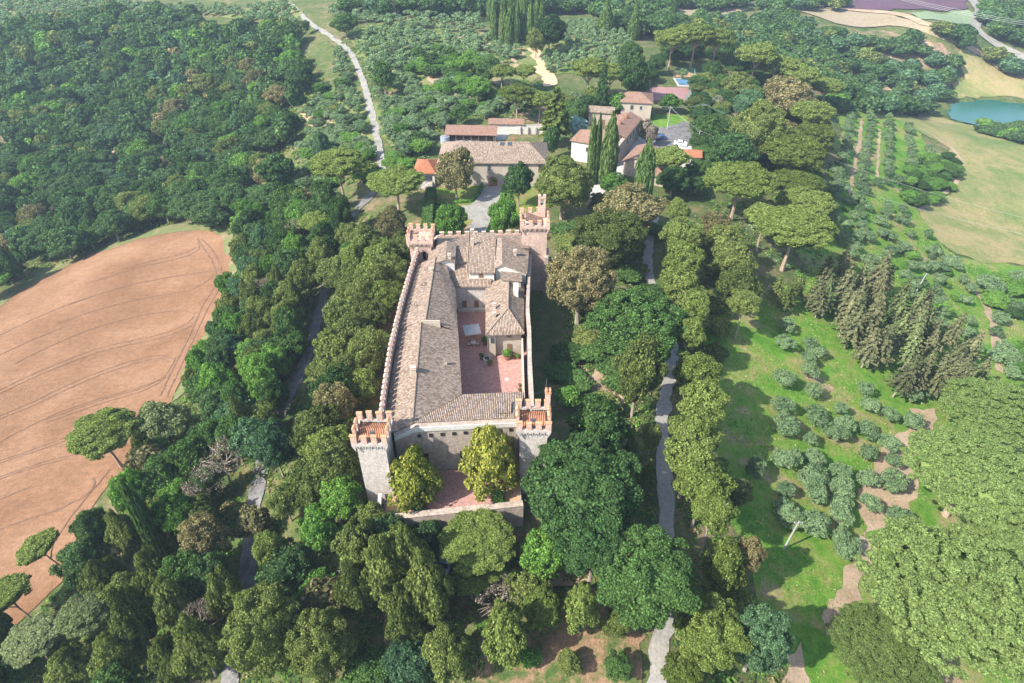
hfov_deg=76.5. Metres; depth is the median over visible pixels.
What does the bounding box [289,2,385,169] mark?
gravel road
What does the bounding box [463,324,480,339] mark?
parasol
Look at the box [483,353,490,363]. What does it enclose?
stone well
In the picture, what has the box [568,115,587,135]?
blue spruce
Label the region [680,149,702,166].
orange roof hut
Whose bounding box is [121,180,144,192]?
wood tree
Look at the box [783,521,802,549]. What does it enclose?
utility pole
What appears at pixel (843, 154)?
olive tree
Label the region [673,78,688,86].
swimming pool
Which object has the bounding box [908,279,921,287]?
olive tree
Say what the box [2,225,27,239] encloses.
wood tree
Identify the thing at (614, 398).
shrub
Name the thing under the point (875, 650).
giant pine
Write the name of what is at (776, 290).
fir tree
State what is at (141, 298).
wheel track
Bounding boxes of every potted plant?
[481,336,486,344]
[487,359,492,365]
[502,349,511,360]
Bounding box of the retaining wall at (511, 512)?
[393,500,522,529]
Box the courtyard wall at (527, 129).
[517,125,543,134]
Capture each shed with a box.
[444,125,497,140]
[488,118,524,133]
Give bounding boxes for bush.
[477,616,488,632]
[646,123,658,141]
[837,239,845,245]
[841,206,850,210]
[842,197,855,204]
[873,219,889,225]
[881,249,894,254]
[899,263,908,269]
[900,278,912,284]
[927,253,935,258]
[943,282,952,287]
[944,268,953,275]
[950,294,959,301]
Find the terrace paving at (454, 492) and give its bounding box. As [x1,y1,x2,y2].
[424,470,494,509]
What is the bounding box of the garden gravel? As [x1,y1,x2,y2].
[460,185,501,232]
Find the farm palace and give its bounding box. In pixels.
[437,137,547,185]
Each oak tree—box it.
[0,640,37,682]
[42,639,95,682]
[233,504,274,538]
[251,529,288,565]
[252,417,295,476]
[265,482,300,521]
[296,502,340,550]
[301,20,309,34]
[308,130,331,155]
[319,472,362,518]
[328,12,358,37]
[340,640,389,682]
[354,501,389,525]
[372,61,395,94]
[374,204,407,238]
[434,111,449,129]
[434,204,467,233]
[435,146,474,198]
[442,77,451,95]
[449,104,469,124]
[457,49,481,71]
[465,74,491,102]
[473,53,501,80]
[487,196,519,232]
[504,160,534,205]
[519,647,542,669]
[520,430,644,541]
[526,27,545,57]
[532,13,567,53]
[543,126,560,154]
[553,512,628,583]
[554,385,581,408]
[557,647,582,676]
[566,392,632,455]
[585,285,691,363]
[587,192,606,211]
[591,524,702,629]
[593,182,669,229]
[599,171,627,192]
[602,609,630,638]
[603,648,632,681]
[608,92,625,115]
[618,48,649,91]
[620,41,643,56]
[640,118,652,138]
[641,422,661,454]
[655,165,689,197]
[660,93,683,110]
[660,651,703,682]
[677,68,687,77]
[690,114,723,140]
[708,131,760,163]
[721,71,755,93]
[724,477,753,507]
[728,603,795,674]
[733,88,763,113]
[736,535,767,572]
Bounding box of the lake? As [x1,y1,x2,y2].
[946,100,1023,124]
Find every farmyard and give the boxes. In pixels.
[450,133,509,140]
[589,136,645,197]
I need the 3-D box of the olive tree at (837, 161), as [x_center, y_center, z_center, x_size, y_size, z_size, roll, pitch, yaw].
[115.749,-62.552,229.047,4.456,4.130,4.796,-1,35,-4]
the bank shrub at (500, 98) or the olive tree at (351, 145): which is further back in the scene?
the bank shrub at (500, 98)
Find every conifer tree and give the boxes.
[77,556,130,594]
[86,629,147,677]
[103,508,141,555]
[105,583,161,648]
[133,545,163,596]
[146,634,184,682]
[150,575,199,632]
[169,611,227,679]
[204,564,243,620]
[330,516,378,563]
[332,560,376,618]
[358,533,404,610]
[384,581,427,641]
[386,521,429,583]
[398,546,457,626]
[421,621,475,682]
[481,597,527,671]
[522,584,562,633]
[560,580,599,635]
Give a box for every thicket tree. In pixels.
[0,610,16,646]
[48,537,110,589]
[68,506,112,555]
[90,661,143,682]
[94,571,147,620]
[107,467,142,514]
[122,443,167,470]
[123,481,159,505]
[130,430,153,455]
[138,460,184,495]
[142,436,170,450]
[143,448,178,476]
[145,495,171,539]
[149,492,192,534]
[156,477,191,495]
[157,546,206,606]
[164,433,214,477]
[179,467,226,503]
[179,596,223,627]
[180,368,197,388]
[182,370,201,403]
[185,347,211,375]
[186,419,211,455]
[186,545,232,594]
[187,464,223,500]
[188,493,218,527]
[189,418,225,459]
[189,435,245,488]
[191,338,207,353]
[194,386,224,420]
[198,362,238,389]
[202,382,222,393]
[203,344,235,369]
[204,319,225,342]
[204,328,241,349]
[209,394,260,418]
[211,303,237,325]
[213,271,239,295]
[214,292,239,312]
[214,412,249,464]
[215,312,248,340]
[217,333,244,363]
[218,378,254,407]
[227,277,243,296]
[227,416,266,466]
[228,232,247,263]
[229,395,254,417]
[232,243,250,265]
[233,338,254,370]
[233,579,288,611]
[235,296,248,314]
[236,255,261,278]
[236,307,268,338]
[238,278,246,307]
[238,351,274,385]
[239,281,261,308]
[239,345,266,365]
[241,262,264,286]
[241,336,278,354]
[241,365,281,400]
[242,223,256,236]
[244,235,251,245]
[244,328,275,343]
[245,295,279,327]
[245,401,285,426]
[248,224,268,247]
[248,248,274,257]
[248,278,268,295]
[249,239,273,251]
[251,201,268,218]
[253,219,269,225]
[253,537,314,595]
[254,375,289,417]
[255,342,292,376]
[258,253,274,274]
[260,272,273,286]
[260,281,280,303]
[263,298,304,332]
[264,225,296,244]
[265,209,274,228]
[266,238,282,254]
[268,185,293,209]
[269,263,284,287]
[271,207,297,231]
[272,248,301,277]
[272,277,309,301]
[272,328,311,358]
[273,306,304,341]
[281,230,306,258]
[283,277,304,318]
[284,198,305,236]
[284,218,300,234]
[286,191,309,206]
[286,257,319,300]
[286,460,325,506]
[288,184,303,191]
[290,188,307,194]
[290,566,341,611]
[292,188,312,199]
[296,575,342,620]
[300,199,326,214]
[303,243,316,267]
[306,231,312,243]
[306,235,334,266]
[309,219,337,231]
[309,220,335,242]
[310,179,336,198]
[311,187,335,215]
[323,234,342,255]
[326,191,353,226]
[368,509,410,541]
[380,638,434,682]
[410,519,441,559]
[475,573,520,616]
[504,565,552,613]
[519,526,565,582]
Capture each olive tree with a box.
[300,106,310,113]
[302,126,313,133]
[309,117,325,125]
[312,93,323,100]
[318,98,325,103]
[321,102,329,108]
[322,123,334,129]
[323,127,333,135]
[331,59,340,64]
[331,91,343,100]
[335,104,345,113]
[335,115,351,124]
[336,136,342,144]
[338,84,346,90]
[342,72,354,79]
[342,97,352,108]
[344,85,356,92]
[345,113,356,122]
[346,124,357,132]
[347,142,356,149]
[351,98,362,105]
[352,94,363,100]
[352,104,364,112]
[354,123,369,134]
[359,145,376,150]
[360,14,369,21]
[362,141,372,145]
[371,85,383,93]
[375,54,386,61]
[375,93,389,101]
[377,102,391,109]
[377,114,388,120]
[380,109,391,114]
[387,94,400,102]
[389,44,401,50]
[390,64,400,69]
[393,79,401,88]
[393,83,405,91]
[393,137,406,143]
[395,15,406,21]
[397,97,410,103]
[399,102,411,111]
[403,86,414,93]
[404,71,417,77]
[406,19,418,27]
[406,77,419,84]
[406,104,417,112]
[407,84,419,89]
[413,87,423,93]
[417,98,429,109]
[417,119,429,126]
[418,22,428,27]
[420,126,432,132]
[450,44,460,48]
[490,43,502,49]
[508,49,521,57]
[570,91,581,100]
[745,462,764,480]
[747,455,767,470]
[769,447,796,468]
[770,395,795,413]
[772,411,800,433]
[772,497,799,520]
[773,368,797,385]
[774,333,797,348]
[775,480,795,496]
[776,418,799,436]
[776,508,808,530]
[777,317,794,331]
[784,447,803,465]
[797,466,826,488]
[800,351,816,363]
[800,363,820,378]
[800,510,828,538]
[801,337,818,348]
[802,430,818,445]
[802,447,826,465]
[802,462,829,483]
[804,345,827,357]
[804,382,823,397]
[805,404,827,414]
[805,481,828,503]
[806,409,828,426]
[806,508,831,525]
[818,421,843,439]
[828,213,840,220]
[828,461,853,479]
[828,475,855,497]
[829,165,841,172]
[829,184,844,193]
[829,209,840,213]
[829,491,854,510]
[829,501,855,527]
[830,525,851,542]
[832,171,844,178]
[832,192,842,200]
[833,178,843,185]
[833,402,849,413]
[833,414,856,432]
[833,537,855,560]
[834,159,846,164]
[834,175,847,181]
[834,229,848,238]
[837,151,848,158]
[837,424,851,439]
[838,162,848,169]
[839,233,855,243]
[840,148,849,152]
[841,134,851,139]
[841,143,852,149]
[842,137,849,143]
[842,183,851,189]
[842,247,859,256]
[843,121,854,126]
[843,536,862,554]
[844,125,853,131]
[846,114,855,118]
[846,132,854,137]
[848,192,860,202]
[848,210,861,221]
[849,229,864,240]
[849,241,864,250]
[852,180,868,189]
[854,173,866,181]
[854,204,865,211]
[854,219,868,227]
[855,467,883,486]
[856,169,869,175]
[856,196,866,203]
[857,380,875,394]
[858,162,870,169]
[858,422,879,439]
[858,443,878,459]
[858,492,883,512]
[859,160,870,167]
[859,211,867,217]
[859,227,870,235]
[859,395,882,412]
[859,419,878,433]
[860,185,871,192]
[860,252,876,263]
[861,139,873,145]
[861,147,870,151]
[861,154,869,160]
[862,143,871,147]
[863,263,876,271]
[864,127,875,132]
[864,132,874,139]
[864,231,877,241]
[866,121,876,126]
[872,177,885,186]
[875,215,889,221]
[875,254,885,260]
[876,228,888,236]
[877,433,902,451]
[879,405,900,420]
[879,473,907,492]
[880,208,894,215]
[880,466,909,490]
[881,158,894,164]
[882,131,894,135]
[882,165,893,170]
[882,200,893,208]
[883,120,895,126]
[883,133,893,141]
[883,150,892,156]
[883,168,894,176]
[883,177,892,184]
[884,230,898,240]
[884,244,901,252]
[884,451,903,467]
[884,505,913,522]
[885,142,894,148]
[892,174,907,184]
[894,213,911,223]
[896,240,913,250]
[897,203,909,212]
[898,269,914,277]
[900,287,918,297]
[902,388,923,400]
[902,411,922,423]
[903,412,925,428]
[904,126,916,133]
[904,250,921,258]
[905,157,918,162]
[906,141,916,148]
[906,151,917,157]
[906,229,916,236]
[906,260,919,269]
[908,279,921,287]
[913,276,929,286]
[913,384,934,396]
[917,260,932,270]
[923,144,933,148]
[923,228,933,238]
[924,246,937,252]
[925,148,936,153]
[925,259,940,270]
[929,283,943,294]
[931,294,943,304]
[932,272,948,283]
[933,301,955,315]
[936,306,950,315]
[937,295,949,301]
[937,316,948,326]
[938,261,950,271]
[952,261,964,269]
[957,274,970,284]
[959,294,973,303]
[961,326,975,339]
[963,315,976,325]
[964,282,979,292]
[966,338,984,351]
[988,325,1004,335]
[991,309,1011,323]
[994,339,1013,349]
[1002,365,1023,378]
[1004,351,1020,361]
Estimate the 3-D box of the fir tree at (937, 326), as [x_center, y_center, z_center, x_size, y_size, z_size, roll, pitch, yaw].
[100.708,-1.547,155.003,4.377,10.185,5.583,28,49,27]
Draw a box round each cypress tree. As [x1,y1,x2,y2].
[16,11,25,24]
[118,477,169,557]
[486,0,491,21]
[490,0,498,41]
[499,0,507,43]
[504,10,513,45]
[508,0,515,37]
[513,0,521,42]
[520,0,527,40]
[526,0,534,40]
[533,0,539,24]
[538,0,544,28]
[587,113,596,179]
[593,112,602,184]
[596,0,614,34]
[599,109,619,189]
[626,0,640,40]
[634,138,655,194]
[672,0,678,12]
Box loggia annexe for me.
[414,159,438,189]
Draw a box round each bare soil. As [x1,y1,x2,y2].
[299,113,336,135]
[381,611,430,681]
[425,72,470,96]
[458,36,524,56]
[511,56,517,66]
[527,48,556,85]
[540,564,588,585]
[587,367,624,403]
[782,642,809,682]
[822,535,872,634]
[857,408,937,536]
[922,42,933,46]
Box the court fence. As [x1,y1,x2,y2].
[649,68,694,100]
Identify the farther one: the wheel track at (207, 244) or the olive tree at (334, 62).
the olive tree at (334, 62)
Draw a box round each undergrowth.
[0,42,328,285]
[13,203,788,682]
[293,21,840,280]
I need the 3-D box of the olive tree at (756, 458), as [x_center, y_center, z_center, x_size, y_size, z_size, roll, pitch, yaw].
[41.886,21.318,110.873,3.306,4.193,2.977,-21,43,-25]
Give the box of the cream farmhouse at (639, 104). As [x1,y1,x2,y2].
[620,92,653,119]
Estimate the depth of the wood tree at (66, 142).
289.71 m
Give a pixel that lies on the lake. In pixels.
(993, 110)
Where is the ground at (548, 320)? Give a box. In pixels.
[0,0,1023,682]
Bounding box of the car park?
[645,121,694,147]
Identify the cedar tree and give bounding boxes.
[537,87,571,137]
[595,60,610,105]
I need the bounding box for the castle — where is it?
[349,194,551,511]
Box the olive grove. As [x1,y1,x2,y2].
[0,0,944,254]
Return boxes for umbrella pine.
[65,406,141,468]
[297,211,329,229]
[308,147,368,194]
[365,164,425,213]
[437,507,515,578]
[451,564,489,599]
[475,561,509,588]
[489,63,515,86]
[498,82,535,117]
[513,64,536,84]
[527,90,552,122]
[569,56,608,86]
[594,63,622,97]
[653,26,695,70]
[653,145,691,172]
[677,22,715,67]
[700,27,737,60]
[702,161,779,219]
[735,42,780,75]
[743,202,776,250]
[751,204,839,271]
[755,55,802,75]
[761,133,827,167]
[772,167,826,190]
[775,186,837,214]
[778,63,822,86]
[789,100,836,122]
[793,121,835,142]
[809,77,845,100]
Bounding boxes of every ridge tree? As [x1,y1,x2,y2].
[677,174,706,194]
[683,95,707,110]
[683,158,707,175]
[686,75,709,85]
[687,92,709,98]
[688,83,707,91]
[689,108,711,120]
[689,132,712,147]
[693,72,717,80]
[693,101,712,110]
[694,145,719,162]
[701,67,717,76]
[701,94,715,104]
[702,88,720,97]
[702,158,713,167]
[707,80,723,88]
[709,96,726,106]
[710,87,731,96]
[711,107,732,116]
[712,101,733,111]
[714,73,731,81]
[719,119,729,128]
[723,93,737,104]
[723,115,734,119]
[724,66,736,71]
[729,59,746,71]
[737,61,750,71]
[746,68,756,76]
[751,67,764,76]
[752,80,760,85]
[758,73,772,83]
[762,160,790,171]
[784,112,798,121]
[786,119,797,127]
[809,165,822,172]
[812,171,823,178]
[816,120,831,124]
[816,160,824,169]
[822,142,834,151]
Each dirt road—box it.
[678,3,1023,78]
[968,0,1023,59]
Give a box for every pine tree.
[0,572,32,617]
[0,612,58,668]
[15,527,60,565]
[54,591,107,639]
[133,400,193,443]
[658,216,703,246]
[660,266,703,302]
[661,239,705,272]
[662,429,719,498]
[665,197,690,218]
[668,407,721,447]
[671,351,722,389]
[672,461,737,527]
[672,590,754,673]
[673,288,709,345]
[674,316,706,350]
[676,380,729,421]
[690,489,739,556]
[700,535,748,596]
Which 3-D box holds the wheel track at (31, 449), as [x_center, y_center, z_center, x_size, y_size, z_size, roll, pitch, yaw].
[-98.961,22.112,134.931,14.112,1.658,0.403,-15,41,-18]
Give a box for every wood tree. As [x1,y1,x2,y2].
[0,150,13,158]
[0,154,24,174]
[0,164,16,177]
[0,172,11,180]
[0,194,17,214]
[0,218,18,234]
[0,234,13,253]
[0,248,23,287]
[0,272,10,286]
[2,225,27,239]
[4,252,26,283]
[7,109,31,126]
[7,173,38,196]
[13,203,55,224]
[13,218,32,226]
[14,126,35,139]
[15,194,50,214]
[16,155,27,169]
[17,155,41,174]
[18,225,53,260]
[24,90,45,107]
[24,217,55,232]
[26,210,56,224]
[27,112,55,128]
[28,174,58,194]
[29,104,57,114]
[31,167,57,180]
[34,51,55,69]
[35,189,53,193]
[36,72,61,87]
[37,226,87,259]
[38,69,54,73]
[38,88,68,99]
[39,100,65,113]
[41,93,65,103]
[42,146,75,164]
[45,191,59,210]
[47,123,68,140]
[47,177,75,194]
[48,137,73,147]
[49,161,68,177]
[50,144,76,150]
[52,189,85,207]
[52,213,62,228]
[53,68,78,83]
[54,28,84,43]
[54,115,65,123]
[55,196,98,213]
[57,172,79,181]
[66,149,98,163]
[66,158,91,172]
[70,177,83,189]
[71,225,105,248]
[73,162,92,177]
[74,141,86,147]
[75,170,112,190]
[75,208,97,218]
[78,214,96,226]
[79,101,95,113]
[80,185,102,194]
[81,125,105,140]
[85,86,108,100]
[87,162,116,170]
[90,97,116,114]
[91,149,117,163]
[92,209,132,239]
[93,122,119,137]
[93,169,115,177]
[93,194,122,213]
[94,112,118,123]
[97,69,122,83]
[98,182,124,196]
[100,37,123,52]
[100,51,130,77]
[104,125,119,145]
[104,177,137,187]
[106,89,128,99]
[107,98,134,109]
[110,103,134,117]
[110,170,138,179]
[113,141,133,158]
[113,190,141,210]
[115,119,143,143]
[116,157,137,173]
[119,205,154,228]
[121,78,140,92]
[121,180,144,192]
[122,36,146,48]
[125,139,150,154]
[126,146,149,160]
[126,194,159,225]
[127,151,159,175]
[129,63,154,77]
[131,192,152,200]
[136,155,166,171]
[137,177,164,194]
[139,120,155,133]
[143,145,164,156]
[145,85,167,99]
[145,189,173,223]
[150,104,161,115]
[150,119,164,136]
[151,166,183,179]
[156,98,190,112]
[157,173,167,180]
[160,120,175,134]
[160,155,171,166]
[161,96,183,104]
[162,173,186,189]
[163,109,184,119]
[163,142,191,161]
[165,180,185,192]
[165,186,194,214]
[166,193,193,222]
[168,160,186,175]
[171,111,201,131]
[172,63,186,70]
[173,20,198,30]
[176,151,204,172]
[177,83,202,98]
[178,127,201,133]
[180,50,189,64]
[180,177,202,186]
[181,131,205,142]
[182,172,207,181]
[182,200,229,228]
[183,140,199,150]
[185,161,207,174]
[185,180,209,193]
[188,107,212,132]
[189,147,219,161]
[190,188,222,207]
[191,73,217,93]
[194,161,217,178]
[195,105,209,114]
[198,52,219,69]
[199,130,226,141]
[202,139,221,158]
[204,111,229,133]
[205,178,243,210]
[207,87,226,103]
[207,164,250,188]
[211,100,235,118]
[212,135,239,153]
[214,42,229,52]
[214,72,231,85]
[215,118,234,134]
[215,149,230,168]
[216,80,236,93]
[216,182,248,210]
[217,132,238,141]
[219,90,234,100]
[223,89,249,101]
[224,70,245,81]
[225,149,257,164]
[228,17,258,27]
[228,110,242,130]
[228,152,250,171]
[228,165,253,183]
[229,197,254,213]
[229,210,241,227]
[231,207,263,234]
[232,74,248,90]
[234,57,254,70]
[235,122,261,137]
[237,105,258,124]
[238,126,265,151]
[238,182,276,208]
[241,68,266,86]
[244,25,254,33]
[244,152,268,170]
[246,99,281,108]
[247,79,256,91]
[252,126,284,152]
[252,157,269,183]
[253,42,282,55]
[253,115,270,128]
[254,102,281,115]
[254,152,293,185]
[256,53,279,65]
[258,19,270,27]
[260,18,277,28]
[260,106,280,122]
[262,84,286,105]
[269,25,298,44]
[270,108,299,127]
[273,49,306,66]
[277,57,309,75]
[282,44,304,57]
[285,63,312,90]
[387,0,397,7]
[397,0,420,9]
[416,0,442,15]
[495,0,500,8]
[544,0,557,13]
[597,2,610,16]
[617,6,633,11]
[625,18,649,34]
[645,14,657,33]
[659,14,679,27]
[820,29,837,36]
[825,93,851,105]
[834,99,857,111]
[837,60,851,72]
[852,90,879,105]
[857,96,884,113]
[863,86,882,98]
[864,65,888,77]
[882,58,903,69]
[883,71,912,86]
[883,93,910,112]
[888,35,917,46]
[900,28,927,43]
[901,94,921,114]
[918,100,941,113]
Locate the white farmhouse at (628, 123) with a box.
[570,111,641,164]
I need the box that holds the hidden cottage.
[654,167,664,186]
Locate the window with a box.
[424,176,432,181]
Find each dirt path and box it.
[848,118,863,194]
[875,129,881,176]
[917,129,964,211]
[966,282,1003,372]
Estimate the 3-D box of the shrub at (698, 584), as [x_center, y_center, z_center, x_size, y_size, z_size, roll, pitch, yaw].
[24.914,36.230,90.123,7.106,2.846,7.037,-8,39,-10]
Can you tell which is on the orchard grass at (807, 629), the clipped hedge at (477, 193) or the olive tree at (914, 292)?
the olive tree at (914, 292)
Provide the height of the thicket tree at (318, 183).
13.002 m
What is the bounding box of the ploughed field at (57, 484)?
[0,230,230,624]
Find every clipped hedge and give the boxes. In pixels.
[412,497,424,510]
[421,186,436,227]
[435,223,465,234]
[436,202,449,205]
[452,183,483,203]
[486,184,506,232]
[492,489,504,502]
[506,189,512,198]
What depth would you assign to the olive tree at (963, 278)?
189.26 m
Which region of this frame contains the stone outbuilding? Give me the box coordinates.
[588,105,615,125]
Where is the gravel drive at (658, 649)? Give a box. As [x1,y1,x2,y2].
[642,198,678,682]
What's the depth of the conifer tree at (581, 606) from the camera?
81.68 m
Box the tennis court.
[649,87,691,100]
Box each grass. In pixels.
[0,0,302,18]
[300,87,383,162]
[353,20,629,145]
[475,587,646,682]
[695,111,1023,682]
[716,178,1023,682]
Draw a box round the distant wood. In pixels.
[0,0,1023,257]
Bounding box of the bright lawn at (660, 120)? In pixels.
[651,114,688,126]
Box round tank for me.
[440,135,449,144]
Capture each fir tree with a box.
[766,275,784,300]
[776,282,795,311]
[786,279,795,309]
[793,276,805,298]
[799,279,825,307]
[808,289,827,317]
[813,256,837,288]
[822,273,835,317]
[828,291,858,335]
[830,284,854,315]
[833,261,855,295]
[834,243,851,284]
[836,304,866,348]
[839,286,866,312]
[850,327,880,367]
[853,263,869,292]
[853,296,864,316]
[856,284,869,309]
[856,319,877,349]
[861,292,884,331]
[862,295,886,334]
[866,249,893,287]
[866,277,882,304]
[867,325,894,368]
[868,270,888,304]
[873,265,895,291]
[883,293,908,324]
[883,354,922,396]
[885,278,911,314]
[886,321,900,353]
[887,325,897,357]
[889,282,911,310]
[891,311,910,342]
[894,326,922,367]
[899,309,928,350]
[906,288,926,321]
[907,300,930,336]
[910,354,935,391]
[911,286,935,318]
[916,351,938,386]
[919,329,941,359]
[922,319,943,345]
[924,307,942,338]
[924,354,951,397]
[938,312,967,351]
[939,341,967,367]
[946,354,972,378]
[948,362,976,406]
[952,331,984,364]
[972,363,985,377]
[981,357,992,380]
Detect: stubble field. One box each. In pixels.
[678,7,750,14]
[785,6,954,43]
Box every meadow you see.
[879,112,1023,264]
[952,47,1023,98]
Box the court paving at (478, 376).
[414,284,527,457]
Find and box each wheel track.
[0,298,84,334]
[0,313,194,389]
[0,355,173,415]
[0,358,167,418]
[0,380,157,441]
[0,440,65,462]
[0,455,72,476]
[0,458,66,478]
[0,500,74,528]
[1,324,192,392]
[1,437,64,459]
[18,310,188,361]
[44,359,174,419]
[49,377,164,421]
[59,274,212,322]
[60,469,109,532]
[69,270,213,304]
[85,242,199,284]
[159,239,216,395]
[166,239,221,395]
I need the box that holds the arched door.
[488,176,497,185]
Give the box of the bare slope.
[802,29,955,99]
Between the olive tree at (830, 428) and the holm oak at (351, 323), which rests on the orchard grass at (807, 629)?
the olive tree at (830, 428)
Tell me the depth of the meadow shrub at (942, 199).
235.98 m
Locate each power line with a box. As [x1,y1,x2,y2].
[702,131,1020,233]
[707,105,1018,216]
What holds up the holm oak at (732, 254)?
on the ground at (548, 320)
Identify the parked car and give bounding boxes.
[438,557,450,573]
[655,134,666,140]
[674,140,686,145]
[678,144,691,148]
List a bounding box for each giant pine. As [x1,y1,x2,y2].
[826,601,943,682]
[854,514,1023,682]
[900,422,1023,533]
[937,377,1023,451]
[965,512,1023,570]
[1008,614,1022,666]
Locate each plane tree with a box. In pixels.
[386,443,443,513]
[458,423,520,501]
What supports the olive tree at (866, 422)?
on the orchard grass at (807, 629)
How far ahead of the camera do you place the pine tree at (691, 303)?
124.04 m
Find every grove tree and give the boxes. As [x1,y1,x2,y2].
[560,92,574,107]
[565,99,586,117]
[580,94,600,117]
[583,85,595,95]
[624,81,650,91]
[644,62,654,70]
[646,52,666,69]
[647,68,658,82]
[659,44,681,51]
[662,47,681,64]
[681,46,701,59]
[688,49,704,61]
[691,42,703,49]
[702,43,716,57]
[702,60,721,72]
[704,48,720,60]
[717,46,733,54]
[718,52,736,63]
[718,64,725,73]
[730,47,740,59]
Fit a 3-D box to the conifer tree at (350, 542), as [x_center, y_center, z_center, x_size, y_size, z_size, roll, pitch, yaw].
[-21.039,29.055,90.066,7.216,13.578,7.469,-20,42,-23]
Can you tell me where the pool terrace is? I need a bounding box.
[672,72,697,76]
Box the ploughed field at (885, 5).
[818,0,968,10]
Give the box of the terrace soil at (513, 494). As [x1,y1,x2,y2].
[385,467,519,512]
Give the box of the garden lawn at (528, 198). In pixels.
[434,182,546,234]
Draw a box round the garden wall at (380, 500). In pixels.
[377,493,384,510]
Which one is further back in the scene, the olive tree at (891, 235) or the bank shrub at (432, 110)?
the bank shrub at (432, 110)
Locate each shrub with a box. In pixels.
[277,181,297,188]
[287,173,301,183]
[294,139,309,148]
[294,176,313,187]
[299,147,311,159]
[301,162,311,171]
[304,107,316,112]
[307,127,322,133]
[311,82,327,91]
[314,109,326,119]
[322,92,333,98]
[322,177,344,185]
[322,178,335,187]
[323,110,340,117]
[324,101,336,104]
[327,104,341,112]
[328,133,339,143]
[331,124,348,134]
[332,114,350,120]
[334,78,350,86]
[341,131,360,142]
[350,170,365,181]
[351,113,365,119]
[351,135,370,142]
[352,119,370,125]
[354,141,367,149]
[360,149,376,159]
[363,168,377,177]
[366,160,381,170]
[377,126,396,137]
[379,118,393,127]
[381,157,399,166]
[383,113,401,124]
[384,150,402,158]
[386,106,405,115]
[389,133,404,144]
[393,123,409,132]
[394,142,413,155]
[397,157,416,168]
[400,116,421,129]
[402,62,417,72]
[403,130,414,140]
[408,131,428,142]
[409,98,418,106]
[409,138,431,154]
[410,46,424,56]
[413,58,423,63]
[413,111,430,120]
[414,92,428,98]
[415,61,430,75]
[419,96,434,102]
[420,138,434,147]
[422,84,431,91]
[423,53,439,59]
[423,58,434,64]
[423,108,439,114]
[424,65,438,75]
[425,130,438,137]
[426,89,440,99]
[427,102,446,110]
[429,111,438,126]
[430,44,442,52]
[430,82,443,92]
[431,64,442,72]
[433,77,446,82]
[434,58,443,64]
[434,92,445,99]
[437,95,458,106]
[441,46,454,54]
[441,64,457,73]
[442,69,456,76]
[444,52,459,60]
[446,61,462,67]
[452,85,466,93]
[453,81,466,85]
[453,93,469,102]
[454,75,465,82]
[460,71,472,76]
[460,98,476,108]
[475,104,494,117]
[485,99,501,112]
[487,88,497,100]
[489,92,499,99]
[495,95,511,106]
[510,103,523,110]
[545,360,575,382]
[548,342,582,362]
[550,221,571,234]
[552,229,574,240]
[555,236,574,250]
[563,368,594,391]
[566,220,575,228]
[571,326,604,345]
[578,342,610,363]
[592,390,622,411]
[593,355,620,375]
[600,370,621,392]
[613,251,633,260]
[615,264,643,282]
[624,261,649,272]
[633,241,646,253]
[639,283,663,295]
[646,222,663,235]
[672,577,708,616]
[675,382,681,390]
[686,267,707,283]
[692,231,711,248]
[693,341,730,362]
[702,320,713,335]
[703,262,720,279]
[703,287,716,298]
[706,456,730,475]
[707,297,731,315]
[710,318,734,338]
[720,586,759,610]
[898,189,920,200]
[901,165,915,171]
[901,185,919,191]
[902,176,918,184]
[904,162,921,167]
[905,194,929,205]
[906,168,924,177]
[908,171,921,178]
[916,179,932,189]
[918,189,928,197]
[919,177,934,181]
[921,152,937,160]
[922,159,933,166]
[925,170,935,176]
[926,195,939,203]
[927,181,940,190]
[927,193,945,201]
[928,164,941,172]
[928,191,947,198]
[930,177,944,186]
[932,161,948,167]
[933,162,945,169]
[934,173,948,179]
[938,171,953,178]
[939,180,950,190]
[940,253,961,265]
[941,151,956,159]
[944,161,957,168]
[945,167,962,175]
[946,181,958,189]
[951,158,963,164]
[952,173,963,178]
[953,163,965,170]
[973,124,991,132]
[974,117,992,123]
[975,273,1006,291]
[977,121,993,125]
[979,289,1010,308]
[981,127,998,134]
[987,346,1023,364]
[988,271,1011,284]
[991,124,1003,130]
[993,130,1008,137]
[997,281,1023,295]
[999,123,1018,128]
[999,294,1023,310]
[999,306,1023,317]
[1002,131,1015,140]
[1002,358,1023,372]
[1006,127,1021,131]
[1006,269,1023,280]
[1010,279,1023,294]
[1013,120,1023,126]
[1013,132,1023,142]
[1014,340,1023,356]
[1015,298,1023,311]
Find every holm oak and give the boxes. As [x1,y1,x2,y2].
[177,510,234,554]
[217,581,303,680]
[284,605,358,682]
[287,410,339,457]
[288,403,351,455]
[301,424,357,463]
[304,351,331,377]
[307,438,361,488]
[308,362,359,406]
[311,327,350,361]
[312,381,357,418]
[314,255,345,289]
[315,359,354,376]
[321,297,362,329]
[331,350,367,370]
[333,242,363,275]
[333,311,373,341]
[334,222,356,243]
[335,272,361,302]
[336,266,355,291]
[338,242,363,252]
[343,368,379,404]
[344,276,373,307]
[345,223,378,251]
[347,325,389,370]
[353,260,367,273]
[354,256,392,287]
[356,300,389,327]
[359,329,390,362]
[361,240,397,260]
[366,234,381,247]
[366,280,403,318]
[377,253,407,282]
[388,230,410,266]
[533,154,594,219]
[545,244,617,324]
[571,208,648,261]
[611,330,669,417]
[700,223,746,257]
[701,210,732,252]
[711,242,758,275]
[715,263,764,315]
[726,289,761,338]
[728,98,796,154]
[764,75,818,117]
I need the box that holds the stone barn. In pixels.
[622,143,656,176]
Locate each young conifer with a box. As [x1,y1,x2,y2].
[622,424,639,457]
[638,459,654,493]
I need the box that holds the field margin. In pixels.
[0,223,236,401]
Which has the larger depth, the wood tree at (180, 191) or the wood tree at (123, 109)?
the wood tree at (123, 109)
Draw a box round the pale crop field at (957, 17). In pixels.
[911,10,973,24]
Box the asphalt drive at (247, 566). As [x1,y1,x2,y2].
[221,190,375,682]

